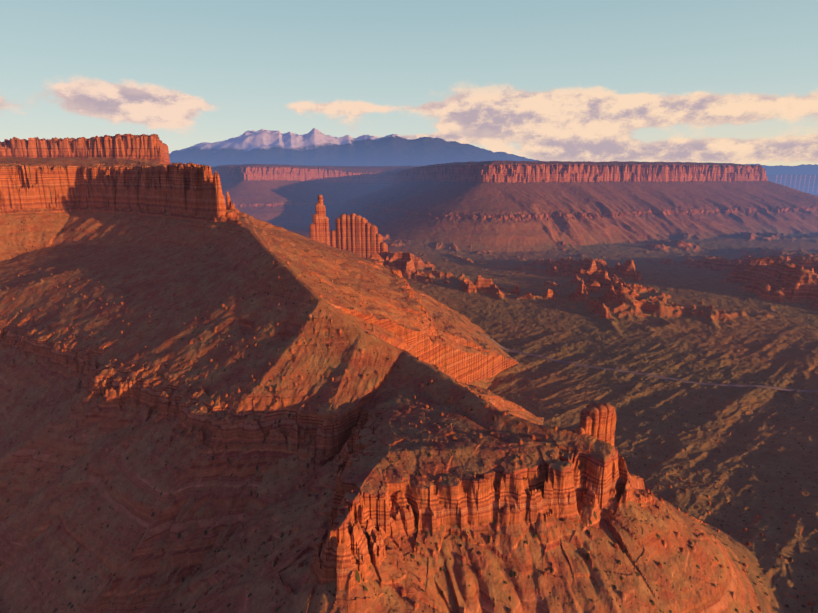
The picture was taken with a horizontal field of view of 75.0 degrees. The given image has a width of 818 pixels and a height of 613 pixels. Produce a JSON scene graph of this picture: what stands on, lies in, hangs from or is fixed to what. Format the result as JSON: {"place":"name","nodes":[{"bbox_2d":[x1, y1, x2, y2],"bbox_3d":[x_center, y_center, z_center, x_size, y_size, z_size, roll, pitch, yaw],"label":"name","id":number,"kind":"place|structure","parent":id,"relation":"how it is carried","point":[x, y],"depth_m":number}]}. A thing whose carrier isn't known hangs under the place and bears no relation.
{"place":"outdoors","nodes":[
{"label":"outdoors","id":0,"kind":"place"},
{"bbox_2d":[0,128,817,612],"bbox_3d":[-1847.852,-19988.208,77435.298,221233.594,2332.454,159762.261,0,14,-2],"label":"terrain","id":1,"kind":"structure","parent":0,"point":[228,384],"depth_m":909.73},
{"bbox_2d":[309,195,448,282],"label":"rock spires","id":2,"kind":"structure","parent":1,"relation":"on","point":[359,235],"depth_m":2570.96},
{"bbox_2d":[575,403,615,446],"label":"rock tower","id":3,"kind":"structure","parent":1,"relation":"on","point":[598,420],"depth_m":598.15},
{"bbox_2d":[0,0,817,165],"label":"sky","id":4,"kind":"structure","parent":0,"point":[699,81]},
{"bbox_2d":[482,334,817,392],"bbox_3d":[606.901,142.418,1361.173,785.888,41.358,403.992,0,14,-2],"label":"valley road","id":5,"kind":"structure","parent":0,"point":[654,376],"depth_m":1314.81}
]}

